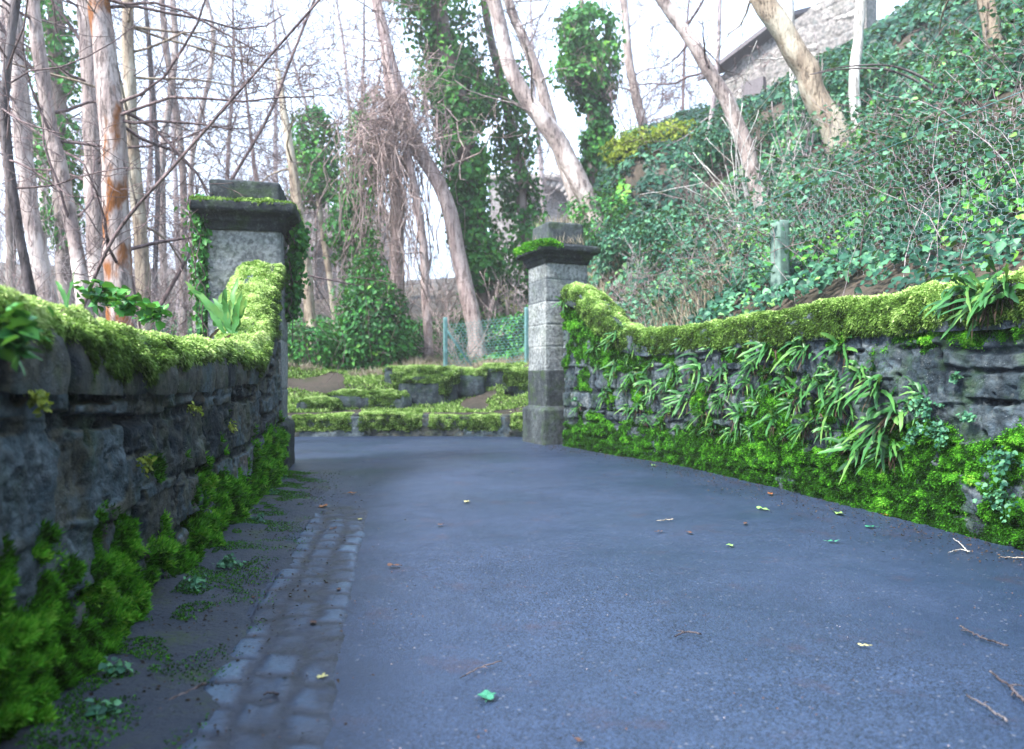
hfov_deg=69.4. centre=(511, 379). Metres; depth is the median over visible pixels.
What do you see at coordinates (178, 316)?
bare shrub
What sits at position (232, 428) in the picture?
leafy herb
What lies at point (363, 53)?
bare tree
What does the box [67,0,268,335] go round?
bare tree
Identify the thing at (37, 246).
bare tree
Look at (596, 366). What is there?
hart tongue fern
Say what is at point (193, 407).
leafy herb
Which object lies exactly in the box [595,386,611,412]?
hart tongue fern
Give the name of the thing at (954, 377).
leafy herb
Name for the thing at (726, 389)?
hart tongue fern
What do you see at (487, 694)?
fallen leaf
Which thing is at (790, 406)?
hart tongue fern
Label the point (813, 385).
hart tongue fern
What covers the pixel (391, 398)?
mossy boulder
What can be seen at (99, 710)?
leafy herb
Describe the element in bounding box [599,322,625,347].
hart tongue fern
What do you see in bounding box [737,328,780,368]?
hart tongue fern
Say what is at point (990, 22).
bare tree
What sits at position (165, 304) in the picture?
bare shrub
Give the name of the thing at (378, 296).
leafy bush
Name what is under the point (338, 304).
bare shrub
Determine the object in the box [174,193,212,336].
climbing ivy
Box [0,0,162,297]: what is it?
bare tree
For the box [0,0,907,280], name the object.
sky
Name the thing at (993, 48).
bramble bush
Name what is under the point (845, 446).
hart tongue fern
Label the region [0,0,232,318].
bare tree
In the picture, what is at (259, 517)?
leafy herb
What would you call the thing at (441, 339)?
bare shrub
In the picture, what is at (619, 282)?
bare shrub
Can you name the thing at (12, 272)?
bare shrub
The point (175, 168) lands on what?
bare tree
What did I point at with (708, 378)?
hart tongue fern
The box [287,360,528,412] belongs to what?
short grass
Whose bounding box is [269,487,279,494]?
leafy herb
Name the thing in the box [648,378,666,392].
hart tongue fern
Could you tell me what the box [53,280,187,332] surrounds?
bare shrub
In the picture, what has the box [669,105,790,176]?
leafy bush
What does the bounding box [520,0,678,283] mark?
bare tree
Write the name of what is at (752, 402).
hart tongue fern
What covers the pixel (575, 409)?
hart tongue fern
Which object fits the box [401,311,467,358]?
leafy bush
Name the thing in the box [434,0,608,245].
bare tree
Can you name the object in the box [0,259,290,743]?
stone wall
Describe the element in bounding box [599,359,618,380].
hart tongue fern
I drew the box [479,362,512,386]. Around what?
mossy boulder
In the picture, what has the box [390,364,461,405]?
mossy boulder
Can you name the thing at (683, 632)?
fallen twig
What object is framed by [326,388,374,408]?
mossy boulder
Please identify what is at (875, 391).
hart tongue fern
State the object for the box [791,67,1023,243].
bramble bush
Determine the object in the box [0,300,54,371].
leafy herb
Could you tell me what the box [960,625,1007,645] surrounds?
fallen twig
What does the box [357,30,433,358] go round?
bare tree
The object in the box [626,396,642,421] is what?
hart tongue fern
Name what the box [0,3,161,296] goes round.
bare tree
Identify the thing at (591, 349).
hart tongue fern
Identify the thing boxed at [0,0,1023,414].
hillside
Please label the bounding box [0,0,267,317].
bare tree
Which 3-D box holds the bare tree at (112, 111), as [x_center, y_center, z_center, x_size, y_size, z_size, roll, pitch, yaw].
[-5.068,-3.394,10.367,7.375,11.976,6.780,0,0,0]
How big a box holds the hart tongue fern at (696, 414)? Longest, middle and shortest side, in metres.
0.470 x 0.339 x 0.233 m
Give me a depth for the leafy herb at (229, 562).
3.81 m
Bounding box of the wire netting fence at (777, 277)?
[661,90,1023,307]
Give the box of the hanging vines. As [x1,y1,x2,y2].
[302,29,474,314]
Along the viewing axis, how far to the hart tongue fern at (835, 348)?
5.96 m
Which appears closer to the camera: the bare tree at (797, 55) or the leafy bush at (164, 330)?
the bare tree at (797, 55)
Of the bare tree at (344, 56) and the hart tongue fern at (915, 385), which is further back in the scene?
the bare tree at (344, 56)
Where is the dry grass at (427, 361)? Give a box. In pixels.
[288,259,606,376]
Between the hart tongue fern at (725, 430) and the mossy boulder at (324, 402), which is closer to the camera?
the hart tongue fern at (725, 430)
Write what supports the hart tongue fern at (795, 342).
attached to the stone wall at (896, 337)
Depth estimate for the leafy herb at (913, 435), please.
5.14 m
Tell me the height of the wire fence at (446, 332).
1.874 m
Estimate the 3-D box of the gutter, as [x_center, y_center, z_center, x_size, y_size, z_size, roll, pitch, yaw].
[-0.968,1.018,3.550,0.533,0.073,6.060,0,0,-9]
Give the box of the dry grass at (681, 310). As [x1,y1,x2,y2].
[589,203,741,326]
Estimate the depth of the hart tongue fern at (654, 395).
9.11 m
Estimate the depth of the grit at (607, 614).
2.83 m
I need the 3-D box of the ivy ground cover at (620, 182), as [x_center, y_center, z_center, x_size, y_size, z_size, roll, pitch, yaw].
[-6.512,-3.578,24.513,19.412,6.956,19.230,0,0,0]
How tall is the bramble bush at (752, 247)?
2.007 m
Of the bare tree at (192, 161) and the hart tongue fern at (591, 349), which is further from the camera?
the bare tree at (192, 161)
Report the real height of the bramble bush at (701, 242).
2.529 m
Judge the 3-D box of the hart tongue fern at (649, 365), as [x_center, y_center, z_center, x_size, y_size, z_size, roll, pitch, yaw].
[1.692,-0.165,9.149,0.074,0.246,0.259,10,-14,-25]
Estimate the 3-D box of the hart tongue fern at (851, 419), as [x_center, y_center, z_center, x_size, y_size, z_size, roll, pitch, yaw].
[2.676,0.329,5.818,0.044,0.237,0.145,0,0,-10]
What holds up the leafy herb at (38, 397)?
attached to the stone wall at (102, 535)
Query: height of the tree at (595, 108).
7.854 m
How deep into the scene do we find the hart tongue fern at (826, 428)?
6.12 m
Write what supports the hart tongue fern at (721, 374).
attached to the stone wall at (896, 337)
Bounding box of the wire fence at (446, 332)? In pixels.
[443,307,528,365]
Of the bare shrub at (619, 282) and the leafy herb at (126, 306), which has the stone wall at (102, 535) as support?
the leafy herb at (126, 306)
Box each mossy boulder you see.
[296,395,342,411]
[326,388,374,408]
[368,388,411,408]
[382,365,406,383]
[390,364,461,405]
[447,365,489,397]
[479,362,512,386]
[503,366,527,395]
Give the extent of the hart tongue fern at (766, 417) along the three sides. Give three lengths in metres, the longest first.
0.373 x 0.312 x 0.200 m
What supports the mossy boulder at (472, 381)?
on the hillside
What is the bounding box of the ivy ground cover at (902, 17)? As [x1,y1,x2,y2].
[585,0,1023,326]
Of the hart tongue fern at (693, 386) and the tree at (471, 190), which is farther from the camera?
the tree at (471, 190)
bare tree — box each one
[0,0,77,303]
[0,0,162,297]
[0,0,172,289]
[0,0,186,258]
[0,0,198,305]
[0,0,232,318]
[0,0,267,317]
[0,0,322,330]
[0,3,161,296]
[3,0,288,330]
[11,0,429,388]
[30,0,255,290]
[31,0,287,312]
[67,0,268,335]
[68,0,368,307]
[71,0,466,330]
[81,0,359,307]
[114,0,334,280]
[120,0,286,332]
[129,0,330,332]
[159,0,375,307]
[178,0,385,281]
[216,0,462,310]
[226,68,349,364]
[256,0,418,321]
[270,75,363,333]
[308,60,390,342]
[311,0,442,344]
[325,0,533,357]
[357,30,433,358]
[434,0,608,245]
[434,0,653,300]
[441,0,599,223]
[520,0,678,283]
[521,0,734,130]
[581,0,796,136]
[605,0,768,207]
[632,0,772,152]
[653,0,850,159]
[759,0,831,98]
[848,0,865,137]
[939,0,1005,56]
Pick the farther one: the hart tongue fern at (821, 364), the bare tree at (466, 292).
the bare tree at (466, 292)
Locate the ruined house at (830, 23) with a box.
[697,0,876,100]
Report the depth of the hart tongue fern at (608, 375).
9.90 m
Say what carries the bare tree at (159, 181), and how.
on the hillside
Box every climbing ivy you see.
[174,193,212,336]
[284,221,316,342]
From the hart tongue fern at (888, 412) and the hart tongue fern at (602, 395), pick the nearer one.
the hart tongue fern at (888, 412)
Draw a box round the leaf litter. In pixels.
[76,445,1022,740]
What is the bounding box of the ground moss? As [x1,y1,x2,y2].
[15,470,335,748]
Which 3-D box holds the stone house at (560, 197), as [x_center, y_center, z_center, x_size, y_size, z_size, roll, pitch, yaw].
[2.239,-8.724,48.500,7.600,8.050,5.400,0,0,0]
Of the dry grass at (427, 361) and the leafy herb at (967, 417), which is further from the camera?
the dry grass at (427, 361)
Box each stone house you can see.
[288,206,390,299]
[487,174,570,295]
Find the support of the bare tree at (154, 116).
on the hillside
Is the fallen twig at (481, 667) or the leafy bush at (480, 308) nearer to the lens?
the fallen twig at (481, 667)
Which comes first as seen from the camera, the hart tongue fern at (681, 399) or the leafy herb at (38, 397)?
the leafy herb at (38, 397)
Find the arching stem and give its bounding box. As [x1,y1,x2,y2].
[810,64,945,99]
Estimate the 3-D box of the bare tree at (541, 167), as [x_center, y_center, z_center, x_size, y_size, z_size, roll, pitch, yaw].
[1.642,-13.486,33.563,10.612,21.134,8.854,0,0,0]
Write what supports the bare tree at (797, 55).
on the hillside
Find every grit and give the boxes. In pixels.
[182,445,1020,748]
[227,468,1002,748]
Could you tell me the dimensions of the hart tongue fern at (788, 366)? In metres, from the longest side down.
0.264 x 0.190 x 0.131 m
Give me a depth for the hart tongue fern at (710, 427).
7.92 m
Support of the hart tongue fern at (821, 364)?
attached to the stone wall at (896, 337)
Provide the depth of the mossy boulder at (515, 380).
14.64 m
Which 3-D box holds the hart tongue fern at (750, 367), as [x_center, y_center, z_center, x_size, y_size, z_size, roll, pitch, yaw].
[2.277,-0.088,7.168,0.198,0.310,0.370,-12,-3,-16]
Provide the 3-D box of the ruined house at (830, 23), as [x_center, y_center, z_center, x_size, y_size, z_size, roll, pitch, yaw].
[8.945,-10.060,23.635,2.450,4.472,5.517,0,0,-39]
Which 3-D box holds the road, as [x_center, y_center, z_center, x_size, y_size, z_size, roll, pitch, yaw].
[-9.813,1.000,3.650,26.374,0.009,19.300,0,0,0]
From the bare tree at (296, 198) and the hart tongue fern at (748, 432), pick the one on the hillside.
the bare tree at (296, 198)
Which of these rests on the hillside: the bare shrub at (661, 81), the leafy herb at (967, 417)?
the bare shrub at (661, 81)
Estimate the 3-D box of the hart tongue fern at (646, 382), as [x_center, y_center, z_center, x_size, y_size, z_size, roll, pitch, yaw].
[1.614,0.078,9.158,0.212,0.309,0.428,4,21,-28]
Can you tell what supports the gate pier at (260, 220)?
on the road
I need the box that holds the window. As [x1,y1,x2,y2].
[741,76,765,98]
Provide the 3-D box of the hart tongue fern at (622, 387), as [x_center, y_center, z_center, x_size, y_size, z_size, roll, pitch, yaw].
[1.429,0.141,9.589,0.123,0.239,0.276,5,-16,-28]
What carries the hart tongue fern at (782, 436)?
attached to the stone wall at (896, 337)
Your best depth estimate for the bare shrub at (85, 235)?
27.81 m
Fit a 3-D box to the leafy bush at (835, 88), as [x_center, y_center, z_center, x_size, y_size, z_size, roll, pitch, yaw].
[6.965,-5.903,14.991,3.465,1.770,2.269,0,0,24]
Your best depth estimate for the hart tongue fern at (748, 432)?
7.25 m
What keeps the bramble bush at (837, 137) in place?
on the hillside
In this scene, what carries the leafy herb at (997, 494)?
attached to the stone wall at (896, 337)
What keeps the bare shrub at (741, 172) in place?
on the hillside
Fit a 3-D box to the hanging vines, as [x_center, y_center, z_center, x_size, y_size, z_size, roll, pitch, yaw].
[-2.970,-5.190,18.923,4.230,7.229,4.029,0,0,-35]
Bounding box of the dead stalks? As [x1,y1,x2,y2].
[599,0,1023,325]
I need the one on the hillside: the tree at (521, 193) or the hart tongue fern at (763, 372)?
the tree at (521, 193)
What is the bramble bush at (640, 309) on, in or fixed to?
on the hillside
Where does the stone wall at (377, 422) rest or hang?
on the road
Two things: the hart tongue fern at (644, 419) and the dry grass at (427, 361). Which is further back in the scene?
the dry grass at (427, 361)
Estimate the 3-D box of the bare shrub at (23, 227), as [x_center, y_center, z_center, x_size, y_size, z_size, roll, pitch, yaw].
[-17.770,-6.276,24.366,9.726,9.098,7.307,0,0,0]
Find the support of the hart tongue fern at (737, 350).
attached to the stone wall at (896, 337)
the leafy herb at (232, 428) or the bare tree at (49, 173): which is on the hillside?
the bare tree at (49, 173)
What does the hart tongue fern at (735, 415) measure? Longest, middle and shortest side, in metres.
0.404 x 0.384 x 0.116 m
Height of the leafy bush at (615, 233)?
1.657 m
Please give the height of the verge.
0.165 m
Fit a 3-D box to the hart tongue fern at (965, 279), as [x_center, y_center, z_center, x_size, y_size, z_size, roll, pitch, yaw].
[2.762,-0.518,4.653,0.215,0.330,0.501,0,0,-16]
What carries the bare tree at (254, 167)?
on the hillside
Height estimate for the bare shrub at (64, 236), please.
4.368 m
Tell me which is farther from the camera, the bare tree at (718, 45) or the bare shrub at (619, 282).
the bare tree at (718, 45)
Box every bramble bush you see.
[609,168,818,326]
[609,237,741,325]
[613,167,837,321]
[626,143,950,324]
[665,93,890,280]
[674,38,1018,257]
[696,126,971,297]
[702,24,1018,224]
[755,98,1023,271]
[790,52,1023,255]
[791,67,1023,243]
[795,0,1023,160]
[852,0,1023,158]
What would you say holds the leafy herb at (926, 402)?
attached to the stone wall at (896, 337)
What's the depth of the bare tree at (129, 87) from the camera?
11.95 m
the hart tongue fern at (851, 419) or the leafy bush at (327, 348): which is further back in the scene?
the leafy bush at (327, 348)
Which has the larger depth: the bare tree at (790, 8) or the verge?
the bare tree at (790, 8)
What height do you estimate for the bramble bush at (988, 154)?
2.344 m
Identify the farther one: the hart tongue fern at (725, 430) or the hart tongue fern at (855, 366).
the hart tongue fern at (725, 430)
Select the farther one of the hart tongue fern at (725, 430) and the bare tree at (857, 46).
the bare tree at (857, 46)
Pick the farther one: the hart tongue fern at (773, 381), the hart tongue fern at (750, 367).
the hart tongue fern at (750, 367)
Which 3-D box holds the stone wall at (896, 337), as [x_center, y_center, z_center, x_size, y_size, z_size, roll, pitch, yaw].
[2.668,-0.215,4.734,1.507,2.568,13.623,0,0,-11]
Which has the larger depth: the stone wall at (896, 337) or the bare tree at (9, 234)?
the bare tree at (9, 234)
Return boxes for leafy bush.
[152,316,195,336]
[287,318,342,368]
[288,310,402,362]
[326,230,469,370]
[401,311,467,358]
[442,296,525,347]
[460,273,519,314]
[484,305,527,356]
[558,177,638,245]
[581,198,683,274]
[597,125,661,169]
[611,195,746,270]
[645,118,701,148]
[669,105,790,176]
[762,37,913,130]
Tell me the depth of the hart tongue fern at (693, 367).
8.21 m
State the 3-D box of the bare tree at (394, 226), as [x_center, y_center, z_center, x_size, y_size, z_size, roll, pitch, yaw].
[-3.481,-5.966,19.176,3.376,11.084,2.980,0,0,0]
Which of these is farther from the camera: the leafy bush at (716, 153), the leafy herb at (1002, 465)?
the leafy bush at (716, 153)
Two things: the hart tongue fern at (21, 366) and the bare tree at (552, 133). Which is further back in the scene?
the bare tree at (552, 133)
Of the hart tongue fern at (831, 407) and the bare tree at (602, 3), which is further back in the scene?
the bare tree at (602, 3)
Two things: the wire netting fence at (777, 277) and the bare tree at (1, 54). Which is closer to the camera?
the wire netting fence at (777, 277)
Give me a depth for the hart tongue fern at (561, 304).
11.01 m
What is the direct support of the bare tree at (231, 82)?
on the hillside
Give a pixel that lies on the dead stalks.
(853, 170)
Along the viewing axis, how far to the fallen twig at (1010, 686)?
2.37 m
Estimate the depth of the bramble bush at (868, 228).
9.29 m
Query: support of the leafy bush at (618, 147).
on the hillside
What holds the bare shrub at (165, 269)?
on the hillside
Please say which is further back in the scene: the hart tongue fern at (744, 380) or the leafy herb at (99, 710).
the hart tongue fern at (744, 380)
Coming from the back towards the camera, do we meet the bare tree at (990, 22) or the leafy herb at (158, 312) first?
the bare tree at (990, 22)
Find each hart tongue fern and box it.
[0,346,42,374]
[55,273,73,311]
[185,278,246,337]
[209,288,242,338]
[551,296,566,313]
[568,401,581,418]
[585,342,599,357]
[593,360,600,371]
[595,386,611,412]
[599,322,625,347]
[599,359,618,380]
[604,369,612,381]
[615,382,627,399]
[615,404,630,415]
[619,365,638,392]
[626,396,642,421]
[629,371,651,400]
[636,413,651,427]
[640,386,657,404]
[641,356,654,374]
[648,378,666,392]
[652,401,672,421]
[656,363,676,387]
[661,386,690,418]
[670,370,682,392]
[674,352,700,389]
[682,378,695,393]
[683,400,708,429]
[690,374,713,396]
[699,340,713,360]
[699,421,715,435]
[704,393,724,425]
[707,360,728,390]
[715,381,732,402]
[718,427,732,444]
[722,339,741,362]
[722,399,743,441]
[727,371,752,398]
[733,355,759,388]
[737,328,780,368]
[740,424,753,442]
[741,394,759,415]
[748,408,782,438]
[752,365,767,385]
[755,386,766,403]
[762,371,795,396]
[769,335,813,373]
[774,376,810,411]
[774,395,799,422]
[775,432,785,443]
[776,360,792,375]
[784,414,809,448]
[788,397,822,446]
[797,370,830,404]
[798,370,812,387]
[808,417,831,445]
[811,354,829,383]
[812,332,857,372]
[814,365,837,391]
[815,377,853,420]
[815,389,848,444]
[817,430,861,483]
[832,360,865,396]
[837,360,895,413]
[841,406,903,473]
[846,407,857,433]
[849,387,912,434]
[855,435,900,475]
[899,376,927,424]
[919,272,977,322]
[931,269,995,344]
[954,254,1023,324]
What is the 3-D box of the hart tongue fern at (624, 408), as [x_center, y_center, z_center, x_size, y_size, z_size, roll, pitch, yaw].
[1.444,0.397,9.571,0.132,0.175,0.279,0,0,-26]
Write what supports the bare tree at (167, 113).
on the hillside
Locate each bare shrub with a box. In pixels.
[0,92,133,291]
[0,135,185,320]
[0,228,61,303]
[1,157,175,283]
[2,147,314,310]
[2,155,289,335]
[33,57,337,335]
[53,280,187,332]
[104,269,317,335]
[139,92,337,284]
[140,82,390,325]
[181,80,337,279]
[251,138,445,319]
[296,190,424,328]
[336,201,508,341]
[399,270,505,364]
[439,263,528,345]
[488,164,567,260]
[560,0,704,132]
[608,235,666,304]
[640,41,807,231]
[643,119,773,229]
[757,30,826,179]
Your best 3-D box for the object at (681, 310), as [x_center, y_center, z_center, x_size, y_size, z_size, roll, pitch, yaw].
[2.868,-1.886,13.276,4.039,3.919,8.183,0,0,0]
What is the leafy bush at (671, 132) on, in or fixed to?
on the hillside
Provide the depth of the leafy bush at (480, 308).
20.65 m
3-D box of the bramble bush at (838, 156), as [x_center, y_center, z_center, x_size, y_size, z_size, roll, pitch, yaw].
[4.334,-2.945,9.464,5.519,3.439,2.820,0,0,-29]
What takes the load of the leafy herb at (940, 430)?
attached to the stone wall at (896, 337)
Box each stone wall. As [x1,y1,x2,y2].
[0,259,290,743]
[288,409,522,436]
[559,266,1023,550]
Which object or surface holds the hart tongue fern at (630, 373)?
attached to the stone wall at (896, 337)
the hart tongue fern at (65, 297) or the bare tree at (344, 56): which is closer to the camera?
the hart tongue fern at (65, 297)
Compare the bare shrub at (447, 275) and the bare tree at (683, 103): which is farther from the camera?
the bare tree at (683, 103)
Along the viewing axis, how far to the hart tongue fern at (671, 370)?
8.72 m
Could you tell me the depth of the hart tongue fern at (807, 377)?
6.38 m
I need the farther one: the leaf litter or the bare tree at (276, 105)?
the bare tree at (276, 105)
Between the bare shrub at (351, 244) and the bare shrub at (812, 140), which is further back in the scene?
the bare shrub at (351, 244)
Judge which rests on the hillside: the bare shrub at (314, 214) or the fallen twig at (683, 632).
the bare shrub at (314, 214)
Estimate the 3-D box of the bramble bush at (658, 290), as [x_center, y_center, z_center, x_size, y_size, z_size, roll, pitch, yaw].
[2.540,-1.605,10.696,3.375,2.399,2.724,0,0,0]
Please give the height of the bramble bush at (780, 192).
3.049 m
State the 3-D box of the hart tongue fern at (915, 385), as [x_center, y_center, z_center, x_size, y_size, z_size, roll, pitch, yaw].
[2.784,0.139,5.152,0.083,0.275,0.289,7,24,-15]
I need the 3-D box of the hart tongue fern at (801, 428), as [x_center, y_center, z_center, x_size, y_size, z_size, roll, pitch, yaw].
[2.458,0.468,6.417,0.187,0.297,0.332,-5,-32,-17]
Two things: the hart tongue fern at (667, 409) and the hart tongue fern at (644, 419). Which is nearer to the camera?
the hart tongue fern at (667, 409)
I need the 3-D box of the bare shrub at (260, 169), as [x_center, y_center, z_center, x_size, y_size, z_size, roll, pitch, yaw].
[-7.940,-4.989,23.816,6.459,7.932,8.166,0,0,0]
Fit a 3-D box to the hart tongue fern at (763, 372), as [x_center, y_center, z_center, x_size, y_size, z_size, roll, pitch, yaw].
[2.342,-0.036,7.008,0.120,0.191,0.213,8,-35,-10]
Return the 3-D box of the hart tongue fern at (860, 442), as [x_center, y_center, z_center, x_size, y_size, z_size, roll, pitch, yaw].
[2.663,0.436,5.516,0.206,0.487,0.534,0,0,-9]
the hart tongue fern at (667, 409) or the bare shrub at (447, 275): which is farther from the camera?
the bare shrub at (447, 275)
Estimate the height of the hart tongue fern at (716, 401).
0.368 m
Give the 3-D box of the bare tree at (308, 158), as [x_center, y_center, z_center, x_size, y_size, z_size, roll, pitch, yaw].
[-5.983,-5.417,23.159,2.113,8.698,2.846,0,0,40]
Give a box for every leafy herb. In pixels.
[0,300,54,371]
[23,389,53,417]
[70,279,128,315]
[81,697,125,719]
[98,656,132,676]
[108,285,156,316]
[132,297,172,330]
[136,454,156,477]
[178,573,212,590]
[186,401,203,415]
[211,552,247,568]
[228,419,237,432]
[251,512,266,522]
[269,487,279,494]
[900,427,923,449]
[902,395,944,425]
[916,417,948,450]
[949,371,962,384]
[956,408,976,422]
[968,479,1020,521]
[977,445,1023,499]
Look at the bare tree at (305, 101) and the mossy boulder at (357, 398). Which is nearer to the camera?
the mossy boulder at (357, 398)
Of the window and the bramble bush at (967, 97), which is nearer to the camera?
the bramble bush at (967, 97)
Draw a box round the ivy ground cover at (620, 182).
[161,163,632,363]
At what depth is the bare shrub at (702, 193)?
14.63 m
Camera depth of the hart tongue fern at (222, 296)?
6.37 m
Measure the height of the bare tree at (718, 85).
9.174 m
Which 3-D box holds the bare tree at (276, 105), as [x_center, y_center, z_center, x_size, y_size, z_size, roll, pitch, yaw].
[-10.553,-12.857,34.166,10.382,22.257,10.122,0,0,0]
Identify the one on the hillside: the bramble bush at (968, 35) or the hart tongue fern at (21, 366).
the bramble bush at (968, 35)
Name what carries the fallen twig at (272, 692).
on the gutter
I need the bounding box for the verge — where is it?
[0,472,330,748]
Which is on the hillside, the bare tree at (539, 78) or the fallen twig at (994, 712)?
the bare tree at (539, 78)
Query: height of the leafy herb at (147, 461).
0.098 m
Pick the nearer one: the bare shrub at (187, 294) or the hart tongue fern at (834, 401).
the hart tongue fern at (834, 401)
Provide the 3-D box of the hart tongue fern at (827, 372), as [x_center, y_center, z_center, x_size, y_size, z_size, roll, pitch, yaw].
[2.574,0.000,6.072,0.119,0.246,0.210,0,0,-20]
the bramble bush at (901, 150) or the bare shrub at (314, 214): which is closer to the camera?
the bramble bush at (901, 150)
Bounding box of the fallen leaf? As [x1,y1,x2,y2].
[478,690,495,701]
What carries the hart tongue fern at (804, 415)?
attached to the stone wall at (896, 337)
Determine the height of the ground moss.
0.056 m
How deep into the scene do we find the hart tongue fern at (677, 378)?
8.64 m
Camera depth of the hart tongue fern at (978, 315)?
4.54 m
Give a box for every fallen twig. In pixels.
[160,682,206,708]
[263,691,279,695]
[460,660,501,677]
[674,630,700,636]
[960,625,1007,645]
[966,694,1007,721]
[989,670,1023,701]
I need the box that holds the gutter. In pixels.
[177,505,367,748]
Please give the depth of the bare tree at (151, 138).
35.91 m
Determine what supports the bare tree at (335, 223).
on the hillside
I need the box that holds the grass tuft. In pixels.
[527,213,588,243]
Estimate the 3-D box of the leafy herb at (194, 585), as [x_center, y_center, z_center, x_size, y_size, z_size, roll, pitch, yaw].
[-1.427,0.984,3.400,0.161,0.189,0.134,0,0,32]
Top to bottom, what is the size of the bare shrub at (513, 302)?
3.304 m
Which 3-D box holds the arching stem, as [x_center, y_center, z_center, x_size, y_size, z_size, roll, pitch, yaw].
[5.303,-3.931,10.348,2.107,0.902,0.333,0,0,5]
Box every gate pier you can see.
[188,179,304,468]
[513,221,600,444]
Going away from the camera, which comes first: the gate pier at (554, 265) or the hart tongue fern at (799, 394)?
the hart tongue fern at (799, 394)
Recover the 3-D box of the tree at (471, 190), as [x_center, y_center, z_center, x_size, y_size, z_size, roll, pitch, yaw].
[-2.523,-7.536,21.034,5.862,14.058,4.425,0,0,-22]
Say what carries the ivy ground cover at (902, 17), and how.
on the hillside
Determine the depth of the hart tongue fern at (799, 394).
6.51 m
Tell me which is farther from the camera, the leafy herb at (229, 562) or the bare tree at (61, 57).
the bare tree at (61, 57)
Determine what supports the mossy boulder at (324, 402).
on the hillside
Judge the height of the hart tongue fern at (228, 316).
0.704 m
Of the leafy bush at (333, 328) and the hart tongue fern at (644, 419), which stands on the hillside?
the leafy bush at (333, 328)
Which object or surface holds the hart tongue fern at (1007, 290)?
attached to the stone wall at (896, 337)
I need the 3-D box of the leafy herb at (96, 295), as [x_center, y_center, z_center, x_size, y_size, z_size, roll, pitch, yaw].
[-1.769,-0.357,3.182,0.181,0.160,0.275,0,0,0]
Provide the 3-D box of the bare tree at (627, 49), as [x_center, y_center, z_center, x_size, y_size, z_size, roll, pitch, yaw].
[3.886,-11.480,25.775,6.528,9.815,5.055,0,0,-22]
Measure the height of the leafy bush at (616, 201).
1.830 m
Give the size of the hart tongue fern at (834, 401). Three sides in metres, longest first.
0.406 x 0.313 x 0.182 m
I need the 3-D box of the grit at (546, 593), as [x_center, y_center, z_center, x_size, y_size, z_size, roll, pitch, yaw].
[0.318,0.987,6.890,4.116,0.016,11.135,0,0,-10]
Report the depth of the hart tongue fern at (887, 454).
5.42 m
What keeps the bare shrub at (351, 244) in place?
on the hillside
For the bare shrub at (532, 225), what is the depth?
25.55 m
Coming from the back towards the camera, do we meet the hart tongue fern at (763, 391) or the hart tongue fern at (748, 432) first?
the hart tongue fern at (748, 432)
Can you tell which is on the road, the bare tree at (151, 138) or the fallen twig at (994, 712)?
the fallen twig at (994, 712)
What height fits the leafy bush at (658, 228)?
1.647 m
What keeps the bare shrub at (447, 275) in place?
on the hillside
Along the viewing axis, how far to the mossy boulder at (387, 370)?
15.60 m
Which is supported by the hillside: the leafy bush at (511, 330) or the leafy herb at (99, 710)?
the leafy bush at (511, 330)
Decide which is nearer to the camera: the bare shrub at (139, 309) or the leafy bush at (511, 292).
the bare shrub at (139, 309)
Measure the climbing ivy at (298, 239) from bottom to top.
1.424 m
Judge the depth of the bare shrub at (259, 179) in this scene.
32.29 m
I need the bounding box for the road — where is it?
[246,436,1023,748]
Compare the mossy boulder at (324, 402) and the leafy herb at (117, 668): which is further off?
the mossy boulder at (324, 402)

